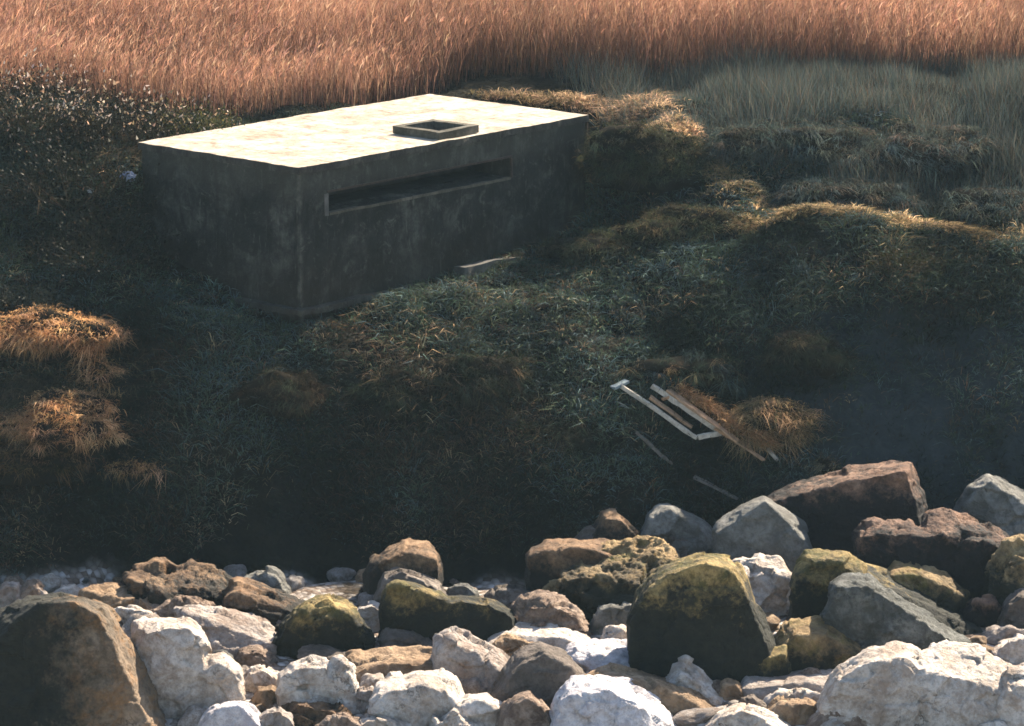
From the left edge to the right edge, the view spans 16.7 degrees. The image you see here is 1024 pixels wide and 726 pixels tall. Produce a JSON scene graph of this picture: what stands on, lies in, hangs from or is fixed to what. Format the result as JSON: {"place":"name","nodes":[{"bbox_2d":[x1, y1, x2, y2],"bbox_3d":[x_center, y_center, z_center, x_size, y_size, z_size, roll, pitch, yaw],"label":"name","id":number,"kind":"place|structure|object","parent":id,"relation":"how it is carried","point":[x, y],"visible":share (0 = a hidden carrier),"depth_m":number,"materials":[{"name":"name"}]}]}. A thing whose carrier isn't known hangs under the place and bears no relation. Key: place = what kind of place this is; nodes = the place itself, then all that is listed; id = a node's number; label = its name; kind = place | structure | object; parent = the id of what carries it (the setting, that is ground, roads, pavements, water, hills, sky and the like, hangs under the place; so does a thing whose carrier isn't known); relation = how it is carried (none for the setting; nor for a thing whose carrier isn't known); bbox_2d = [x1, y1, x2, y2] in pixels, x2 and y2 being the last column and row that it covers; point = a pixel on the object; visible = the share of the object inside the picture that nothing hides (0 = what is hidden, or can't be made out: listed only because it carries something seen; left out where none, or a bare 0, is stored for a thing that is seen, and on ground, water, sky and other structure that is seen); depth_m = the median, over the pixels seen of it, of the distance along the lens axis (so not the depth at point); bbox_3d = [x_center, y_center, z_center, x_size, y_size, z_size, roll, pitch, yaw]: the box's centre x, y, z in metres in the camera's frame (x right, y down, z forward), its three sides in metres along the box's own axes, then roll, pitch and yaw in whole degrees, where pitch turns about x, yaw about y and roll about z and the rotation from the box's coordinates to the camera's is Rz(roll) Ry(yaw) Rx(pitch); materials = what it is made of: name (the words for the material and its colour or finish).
{"place":"outdoors","nodes":[
{"label":"outdoors","id":0,"kind":"place"},
{"bbox_2d":[0,5,1023,725],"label":"ground","id":1,"kind":"structure","parent":0,"point":[256,539],"depth_m":61.67,"materials":[{"name":"plant"}]},
{"bbox_2d":[0,581,21,607],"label":"stone","id":2,"kind":"object","parent":1,"relation":"on","point":[10,592],"visible":0.37,"depth_m":57.70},
{"bbox_2d":[20,578,44,598],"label":"stone","id":3,"kind":"object","parent":1,"relation":"on","point":[31,586],"visible":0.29,"depth_m":57.74,"materials":[{"name":"stone"}]},
{"bbox_2d":[0,272,78,315],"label":"bramble","id":4,"kind":"object","parent":1,"relation":"on","point":[26,301],"visible":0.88,"depth_m":62.29,"materials":[{"name":"green plant"}]},
{"bbox_2d":[0,366,101,414],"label":"grass tussock","id":5,"kind":"object","parent":1,"relation":"on","point":[36,381],"depth_m":60.63,"materials":[{"name":"plant"}]},
{"bbox_2d":[0,434,105,488],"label":"grass tussock","id":6,"kind":"object","parent":1,"relation":"on","point":[17,467],"depth_m":59.69,"materials":[{"name":"plant"}]},
{"bbox_2d":[0,385,135,460],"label":"grass tussock","id":7,"kind":"object","parent":1,"relation":"on","point":[75,422],"depth_m":59.83,"materials":[{"name":"plant"}]},
{"bbox_2d":[0,303,135,370],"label":"grass tussock","id":8,"kind":"object","parent":1,"relation":"on","point":[67,337],"depth_m":60.86,"materials":[{"name":"plant"}]},
{"bbox_2d":[0,43,144,149],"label":"bramble","id":9,"kind":"object","parent":1,"relation":"on","point":[34,100],"visible":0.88,"depth_m":65.67,"materials":[{"name":"green plant"}]},
{"bbox_2d":[0,592,166,725],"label":"boulder","id":10,"kind":"object","parent":1,"relation":"on","point":[67,659],"visible":1,"depth_m":52.43,"materials":[{"name":"stone"}]},
{"bbox_2d":[0,114,184,222],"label":"bramble","id":11,"kind":"object","parent":1,"relation":"on","point":[103,178],"visible":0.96,"depth_m":63.94,"materials":[{"name":"green plant"}]},
{"bbox_2d":[57,346,130,399],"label":"grass tussock","id":12,"kind":"object","parent":1,"relation":"on","point":[91,373],"depth_m":61.02,"materials":[{"name":"plant"}]},
{"bbox_2d":[78,582,152,609],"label":"boulder","id":13,"kind":"object","parent":1,"relation":"on","point":[113,594],"visible":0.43,"depth_m":57.64,"materials":[{"name":"beige stone"}]},
{"bbox_2d":[24,71,216,162],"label":"bramble","id":14,"kind":"object","parent":1,"relation":"on","point":[142,118],"visible":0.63,"depth_m":65.75,"materials":[{"name":"green plant"}]},
{"bbox_2d":[97,456,168,499],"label":"grass tussock","id":15,"kind":"object","parent":1,"relation":"on","point":[138,467],"depth_m":60.45,"materials":[{"name":"plant"}]},
{"bbox_2d":[114,604,156,626],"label":"stone","id":16,"kind":"object","parent":1,"relation":"on","point":[126,613],"visible":0.27,"depth_m":57.12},
{"bbox_2d":[84,369,194,434],"bbox_3d":[-6.756,0.793,61.079,2.080,1.305,1.684,-8,15,-32],"label":"grass tussock","id":17,"kind":"object","parent":1,"relation":"on","point":[140,386],"depth_m":60.99,"materials":[{"name":"plant"}]},
{"bbox_2d":[120,557,232,605],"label":"boulder","id":18,"kind":"object","parent":1,"relation":"on","point":[158,580],"visible":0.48,"depth_m":58.13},
{"bbox_2d":[149,594,216,617],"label":"stone","id":19,"kind":"object","parent":1,"relation":"on","point":[164,609],"visible":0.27,"depth_m":57.33,"materials":[{"name":"stone"}]},
{"bbox_2d":[130,616,245,718],"bbox_3d":[-5.045,4.944,54.131,2.023,2.058,1.313,0,13,0],"label":"boulder","id":20,"kind":"object","parent":1,"relation":"on","point":[185,667],"visible":0.71,"depth_m":53.56,"materials":[{"name":"stone"}]},
{"bbox_2d":[121,90,260,139],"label":"bramble","id":21,"kind":"object","parent":1,"relation":"on","point":[214,121],"visible":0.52,"depth_m":66.47,"materials":[{"name":"green plant"}]},
{"bbox_2d":[178,704,206,725],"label":"stone","id":22,"kind":"object","parent":1,"relation":"on","point":[192,715],"visible":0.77,"depth_m":53.24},
{"bbox_2d":[173,604,276,657],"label":"boulder","id":23,"kind":"object","parent":1,"relation":"on","point":[232,631],"visible":0.46,"depth_m":56.07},
{"bbox_2d":[198,701,261,725],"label":"boulder","id":24,"kind":"object","parent":1,"relation":"on","point":[235,713],"visible":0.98,"depth_m":52.75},
{"bbox_2d":[235,644,278,666],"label":"stone","id":25,"kind":"object","parent":1,"relation":"on","point":[252,655],"visible":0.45,"depth_m":55.56,"materials":[{"name":"stone"}]},
{"bbox_2d":[244,664,278,692],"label":"stone","id":26,"kind":"object","parent":1,"relation":"on","point":[258,675],"visible":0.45,"depth_m":54.57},
{"bbox_2d":[222,576,305,630],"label":"boulder","id":27,"kind":"object","parent":1,"relation":"on","point":[273,605],"visible":0.44,"depth_m":57.35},
{"bbox_2d":[251,685,276,706],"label":"stone","id":28,"kind":"object","parent":1,"relation":"on","point":[265,696],"visible":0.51,"depth_m":54.09,"materials":[{"name":"beige stone"}]},
{"bbox_2d":[244,565,291,593],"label":"stone","id":29,"kind":"object","parent":1,"relation":"on","point":[272,576],"visible":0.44,"depth_m":58.64,"materials":[{"name":"grey stone"}]},
{"bbox_2d":[259,706,293,725],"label":"stone","id":30,"kind":"object","parent":1,"relation":"on","point":[275,716],"visible":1,"depth_m":52.99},
{"bbox_2d":[221,366,338,420],"bbox_3d":[-4.113,0.539,61.413,2.023,1.036,1.883,8,15,30],"label":"grass tussock","id":31,"kind":"object","parent":1,"relation":"on","point":[291,395],"depth_m":61.15,"materials":[{"name":"plant"}]},
{"bbox_2d":[275,654,359,713],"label":"boulder","id":32,"kind":"object","parent":1,"relation":"on","point":[333,679],"visible":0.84,"depth_m":53.72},
{"bbox_2d":[281,701,353,725],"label":"boulder","id":33,"kind":"object","parent":1,"relation":"on","point":[310,714],"visible":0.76,"depth_m":53.31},
{"bbox_2d":[297,644,345,659],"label":"stone","id":34,"kind":"object","parent":1,"relation":"on","point":[328,652],"visible":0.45,"depth_m":55.64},
{"bbox_2d":[272,593,375,659],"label":"boulder","id":35,"kind":"object","parent":1,"relation":"on","point":[335,621],"visible":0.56,"depth_m":55.93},
{"bbox_2d":[315,712,360,725],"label":"stone","id":36,"kind":"object","parent":1,"relation":"on","point":[342,719],"visible":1,"depth_m":52.83,"materials":[{"name":"stone"}]},
{"bbox_2d":[326,567,355,581],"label":"cobble","id":37,"kind":"object","parent":1,"relation":"on","point":[336,574],"visible":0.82,"depth_m":60.35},
{"bbox_2d":[138,94,588,324],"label":"pillbox","id":38,"kind":"structure","parent":1,"relation":"on","point":[309,217],"depth_m":64.20,"materials":[{"name":"concrete"}]},
{"bbox_2d":[355,686,373,712],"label":"stone","id":39,"kind":"object","parent":1,"relation":"on","point":[363,695],"visible":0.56,"depth_m":53.76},
{"bbox_2d":[357,600,379,631],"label":"stone","id":40,"kind":"object","parent":1,"relation":"on","point":[368,613],"visible":0.23,"depth_m":57.10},
{"bbox_2d":[314,363,456,440],"bbox_3d":[-2.154,0.733,61.466,2.682,1.462,1.909,0,13,0],"label":"grass tussock","id":41,"kind":"object","parent":1,"relation":"on","point":[395,402],"depth_m":61.33,"materials":[{"name":"plant"}]},
{"bbox_2d":[359,713,411,725],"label":"stone","id":42,"kind":"object","parent":1,"relation":"on","point":[370,720],"visible":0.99,"depth_m":52.97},
{"bbox_2d":[344,645,432,683],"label":"boulder","id":43,"kind":"object","parent":1,"relation":"on","point":[385,661],"visible":0.27,"depth_m":55.13,"materials":[{"name":"beige stone"}]},
{"bbox_2d":[362,538,443,594],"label":"boulder","id":44,"kind":"object","parent":1,"relation":"on","point":[420,556],"visible":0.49,"depth_m":58.18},
{"bbox_2d":[377,627,432,646],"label":"boulder","id":45,"kind":"object","parent":1,"relation":"on","point":[388,636],"visible":0.26,"depth_m":56.20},
{"bbox_2d":[372,567,449,602],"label":"boulder","id":46,"kind":"object","parent":1,"relation":"on","point":[399,573],"visible":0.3,"depth_m":57.67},
{"bbox_2d":[366,667,502,725],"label":"boulder","id":47,"kind":"object","parent":1,"relation":"on","point":[417,698],"visible":0.94,"depth_m":53.20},
{"bbox_2d":[378,579,516,640],"bbox_3d":[-1.015,4.254,56.788,2.332,1.651,0.990,0,13,0],"label":"boulder","id":48,"kind":"object","parent":1,"relation":"on","point":[423,611],"visible":0.48,"depth_m":56.36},
{"bbox_2d":[431,707,483,725],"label":"stone","id":49,"kind":"object","parent":1,"relation":"on","point":[453,717],"visible":1,"depth_m":52.87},
{"bbox_2d":[430,626,509,693],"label":"boulder","id":50,"kind":"object","parent":1,"relation":"on","point":[462,653],"visible":0.47,"depth_m":54.47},
{"bbox_2d":[458,677,486,693],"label":"cobble","id":51,"kind":"object","parent":1,"relation":"on","point":[473,685],"visible":0.59,"depth_m":54.32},
{"bbox_2d":[408,348,553,421],"bbox_3d":[-0.666,0.452,61.748,2.944,1.462,1.899,0,13,0],"label":"grass tussock","id":52,"kind":"object","parent":1,"relation":"on","point":[493,374],"depth_m":61.60,"materials":[{"name":"plant"}]},
{"bbox_2d":[484,584,531,607],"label":"stone","id":53,"kind":"object","parent":1,"relation":"on","point":[506,595],"visible":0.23,"depth_m":57.89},
{"bbox_2d":[0,0,1023,117],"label":"reed bed","id":54,"kind":"object","parent":1,"relation":"on","point":[115,38],"visible":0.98,"depth_m":71.93,"materials":[{"name":"plant"}]},
{"bbox_2d":[492,632,532,656],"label":"stone","id":55,"kind":"object","parent":1,"relation":"on","point":[509,644],"visible":0.15,"depth_m":55.65,"materials":[{"name":"beige stone"}]},
{"bbox_2d":[495,690,550,725],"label":"boulder","id":56,"kind":"object","parent":1,"relation":"on","point":[526,708],"visible":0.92,"depth_m":52.92,"materials":[{"name":"stone"}]},
{"bbox_2d":[490,641,584,708],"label":"boulder","id":57,"kind":"object","parent":1,"relation":"on","point":[544,672],"visible":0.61,"depth_m":53.70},
{"bbox_2d":[487,622,591,649],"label":"boulder","id":58,"kind":"object","parent":1,"relation":"on","point":[551,634],"visible":0.3,"depth_m":56.19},
{"bbox_2d":[509,589,592,636],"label":"boulder","id":59,"kind":"object","parent":1,"relation":"on","point":[539,608],"visible":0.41,"depth_m":56.63,"materials":[{"name":"stone"}]},
{"bbox_2d":[509,417,609,466],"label":"grass tussock","id":60,"kind":"object","parent":1,"relation":"on","point":[577,439],"depth_m":61.30,"materials":[{"name":"plant"}]},
{"bbox_2d":[524,538,611,590],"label":"boulder","id":61,"kind":"object","parent":1,"relation":"on","point":[547,560],"visible":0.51,"depth_m":58.07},
{"bbox_2d":[150,86,1023,247],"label":"ridge grass","id":62,"kind":"structure","parent":1,"relation":"on","point":[551,99],"depth_m":67.15,"materials":[{"name":"plant"}]},
{"bbox_2d":[532,226,648,267],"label":"grass tussock","id":63,"kind":"object","parent":1,"relation":"on","point":[596,241],"depth_m":65.24,"materials":[{"name":"plant"}]},
{"bbox_2d":[565,638,629,673],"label":"boulder","id":64,"kind":"object","parent":1,"relation":"on","point":[589,655],"visible":0.28,"depth_m":55.03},
{"bbox_2d":[588,602,631,634],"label":"stone","id":65,"kind":"object","parent":1,"relation":"on","point":[604,615],"visible":0.4,"depth_m":56.94,"materials":[{"name":"grey stone"}]},
{"bbox_2d":[549,674,676,725],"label":"boulder","id":66,"kind":"object","parent":1,"relation":"on","point":[594,700],"visible":1,"depth_m":52.50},
{"bbox_2d":[600,624,626,639],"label":"stone","id":67,"kind":"object","parent":1,"relation":"on","point":[615,631],"visible":0.15,"depth_m":56.31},
{"bbox_2d":[592,508,640,540],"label":"boulder","id":68,"kind":"object","parent":1,"relation":"on","point":[611,523],"visible":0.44,"depth_m":60.12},
{"bbox_2d":[555,535,679,621],"bbox_3d":[1.849,3.736,58.314,2.357,1.562,2.270,0,13,0],"label":"boulder","id":69,"kind":"object","parent":1,"relation":"on","point":[624,571],"visible":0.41,"depth_m":57.67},
{"bbox_2d":[571,117,720,193],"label":"grass tussock","id":70,"kind":"object","parent":1,"relation":"on","point":[639,157],"depth_m":66.82,"materials":[{"name":"plant"}]},
{"bbox_2d":[585,662,714,715],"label":"boulder","id":71,"kind":"object","parent":1,"relation":"on","point":[675,699],"visible":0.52,"depth_m":53.62,"materials":[{"name":"beige stone"}]},
{"bbox_2d":[610,379,721,439],"bbox_3d":[2.730,0.819,61.648,2.041,0.938,0.410,4,14,16],"label":"timber frame","id":72,"kind":"object","parent":1,"relation":"on","point":[683,429],"visible":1,"depth_m":61.58,"materials":[{"name":"white wood"}]},
{"bbox_2d":[666,389,739,442],"bbox_3d":[3.362,0.926,61.523,1.443,0.787,0.173,8,15,32],"label":"plank","id":73,"kind":"object","parent":72,"relation":"on","point":[689,405],"visible":1,"depth_m":61.52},
{"bbox_2d":[594,348,754,406],"bbox_3d":[2.915,0.315,62.266,3.328,1.118,2.292,0,13,0],"label":"grass tussock","id":74,"kind":"object","parent":1,"relation":"on","point":[664,370],"depth_m":62.05,"materials":[{"name":"plant"}]},
{"bbox_2d":[639,503,712,556],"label":"boulder","id":75,"kind":"object","parent":1,"relation":"on","point":[664,521],"visible":0.38,"depth_m":60.10,"materials":[{"name":"grey stone"}]},
{"bbox_2d":[598,196,769,252],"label":"grass tussock","id":76,"kind":"object","parent":1,"relation":"on","point":[663,224],"depth_m":65.14,"materials":[{"name":"plant"}]},
{"bbox_2d":[665,655,723,704],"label":"boulder","id":77,"kind":"object","parent":1,"relation":"on","point":[685,671],"visible":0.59,"depth_m":54.16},
{"bbox_2d":[672,707,722,725],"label":"stone","id":78,"kind":"object","parent":1,"relation":"on","point":[691,716],"visible":1,"depth_m":53.31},
{"bbox_2d":[626,552,776,682],"bbox_3d":[3.003,4.298,55.223,2.426,2.674,1.585,0,13,0],"label":"boulder","id":79,"kind":"object","parent":1,"relation":"on","point":[705,612],"visible":0.71,"depth_m":54.58,"materials":[{"name":"stone"}]},
{"bbox_2d":[666,378,785,457],"bbox_3d":[3.725,1.006,61.528,2.559,1.302,0.779,7,15,27],"label":"grass tussock","id":80,"kind":"object","parent":1,"relation":"on","point":[705,404],"depth_m":61.55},
{"bbox_2d":[719,678,742,700],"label":"stone","id":81,"kind":"object","parent":1,"relation":"on","point":[730,689],"visible":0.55,"depth_m":54.24,"materials":[{"name":"beige stone"}]},
{"bbox_2d":[705,702,790,725],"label":"boulder","id":82,"kind":"object","parent":1,"relation":"on","point":[741,714],"visible":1,"depth_m":52.90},
{"bbox_2d":[732,553,791,616],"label":"boulder","id":83,"kind":"object","parent":1,"relation":"on","point":[769,577],"visible":0.35,"depth_m":57.80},
{"bbox_2d":[712,496,812,571],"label":"boulder","id":84,"kind":"object","parent":1,"relation":"on","point":[764,525],"visible":0.48,"depth_m":58.96,"materials":[{"name":"grey stone"}]},
{"bbox_2d":[706,392,832,470],"bbox_3d":[4.559,1.241,61.459,2.279,1.363,1.907,-11,17,-39],"label":"grass tussock","id":85,"kind":"object","parent":1,"relation":"on","point":[783,417],"depth_m":61.32,"materials":[{"name":"plant"}]},
{"bbox_2d":[752,644,791,676],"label":"boulder","id":86,"kind":"object","parent":1,"relation":"on","point":[777,663],"visible":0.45,"depth_m":54.72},
{"bbox_2d":[541,31,1023,223],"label":"bank grass","id":87,"kind":"structure","parent":1,"relation":"on","point":[758,84],"depth_m":69.06,"materials":[{"name":"plant"}]},
{"bbox_2d":[740,669,832,699],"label":"boulder","id":88,"kind":"object","parent":1,"relation":"on","point":[761,688],"visible":0.34,"depth_m":54.35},
{"bbox_2d":[688,110,886,176],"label":"grass tussock","id":89,"kind":"object","parent":1,"relation":"on","point":[811,138],"depth_m":67.00,"materials":[{"name":"plant"}]},
{"bbox_2d":[766,695,816,724],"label":"stone","id":90,"kind":"object","parent":1,"relation":"on","point":[793,711],"visible":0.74,"depth_m":53.43,"materials":[{"name":"beige stone"}]},
{"bbox_2d":[763,687,819,704],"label":"stone","id":91,"kind":"object","parent":1,"relation":"on","point":[799,693],"visible":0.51,"depth_m":53.93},
{"bbox_2d":[746,326,865,384],"bbox_3d":[5.238,-0.089,62.218,2.440,1.054,1.874,0,13,0],"label":"grass tussock","id":92,"kind":"object","parent":1,"relation":"on","point":[796,350],"depth_m":62.07,"materials":[{"name":"plant"}]},
{"bbox_2d":[774,615,864,670],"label":"boulder","id":93,"kind":"object","parent":1,"relation":"on","point":[814,641],"visible":0.52,"depth_m":55.02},
{"bbox_2d":[804,711,866,725],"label":"boulder","id":94,"kind":"object","parent":1,"relation":"on","point":[817,719],"visible":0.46,"depth_m":53.07,"materials":[{"name":"stone"}]},
{"bbox_2d":[768,460,927,555],"bbox_3d":[5.784,2.831,60.461,2.989,2.381,2.006,0,13,0],"label":"boulder","id":95,"kind":"object","parent":1,"relation":"on","point":[833,509],"visible":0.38,"depth_m":59.62,"materials":[{"name":"stone"}]},
{"bbox_2d":[763,172,932,218],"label":"grass tussock","id":96,"kind":"object","parent":1,"relation":"on","point":[822,190],"depth_m":65.66,"materials":[{"name":"plant"}]},
{"bbox_2d":[788,548,983,634],"bbox_3d":[6.297,3.991,57.518,3.607,2.111,1.909,0,13,0],"label":"boulder","id":97,"kind":"object","parent":1,"relation":"on","point":[815,572],"visible":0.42,"depth_m":56.73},
{"bbox_2d":[819,572,971,649],"bbox_3d":[6.196,4.357,56.023,2.672,2.007,1.453,0,13,0],"label":"boulder","id":98,"kind":"object","parent":1,"relation":"on","point":[865,610],"visible":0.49,"depth_m":55.44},
{"bbox_2d":[847,233,955,288],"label":"gorse bush","id":99,"kind":"object","parent":1,"relation":"on","point":[921,264],"visible":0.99,"depth_m":63.29,"materials":[{"name":"green plant"}]},
{"bbox_2d":[816,639,1011,725],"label":"boulder","id":100,"kind":"object","parent":1,"relation":"on","point":[946,682],"visible":0.91,"depth_m":53.00,"materials":[{"name":"stone"}]},
{"bbox_2d":[827,118,1022,187],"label":"grass tussock","id":101,"kind":"object","parent":1,"relation":"on","point":[923,148],"depth_m":66.67,"materials":[{"name":"plant"}]},
{"bbox_2d":[887,560,970,612],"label":"boulder","id":102,"kind":"object","parent":1,"relation":"on","point":[941,588],"visible":0.49,"depth_m":57.55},
{"bbox_2d":[851,507,1009,599],"bbox_3d":[7.110,3.432,58.739,2.837,1.979,1.547,0,13,0],"label":"boulder","id":103,"kind":"object","parent":1,"relation":"on","point":[960,549],"visible":0.57,"depth_m":58.12,"materials":[{"name":"stone"}]},
{"bbox_2d":[928,182,1023,226],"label":"grass tussock","id":104,"kind":"object","parent":1,"relation":"on","point":[961,199],"depth_m":65.72,"materials":[{"name":"plant"}]},
{"bbox_2d":[958,594,1001,626],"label":"stone","id":105,"kind":"object","parent":1,"relation":"on","point":[984,610],"visible":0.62,"depth_m":57.24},
{"bbox_2d":[952,473,1023,536],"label":"boulder","id":106,"kind":"object","parent":1,"relation":"on","point":[997,501],"visible":0.52,"depth_m":60.25,"materials":[{"name":"grey stone"}]},
{"bbox_2d":[983,534,1023,605],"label":"boulder","id":107,"kind":"object","parent":1,"relation":"on","point":[1004,574],"visible":0.61,"depth_m":57.61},
{"bbox_2d":[984,625,1023,644],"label":"stone","id":108,"kind":"object","parent":1,"relation":"on","point":[995,634],"visible":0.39,"depth_m":56.49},
{"bbox_2d":[991,633,1023,663],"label":"stone","id":109,"kind":"object","parent":1,"relation":"on","point":[1010,650],"visible":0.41,"depth_m":55.75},
{"bbox_2d":[995,662,1023,725],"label":"boulder","id":110,"kind":"object","parent":1,"relation":"on","point":[1009,709],"visible":0.88,"depth_m":52.96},
{"bbox_2d":[997,588,1023,628],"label":"boulder","id":111,"kind":"object","parent":1,"relation":"on","point":[1012,612],"visible":0.51,"depth_m":56.96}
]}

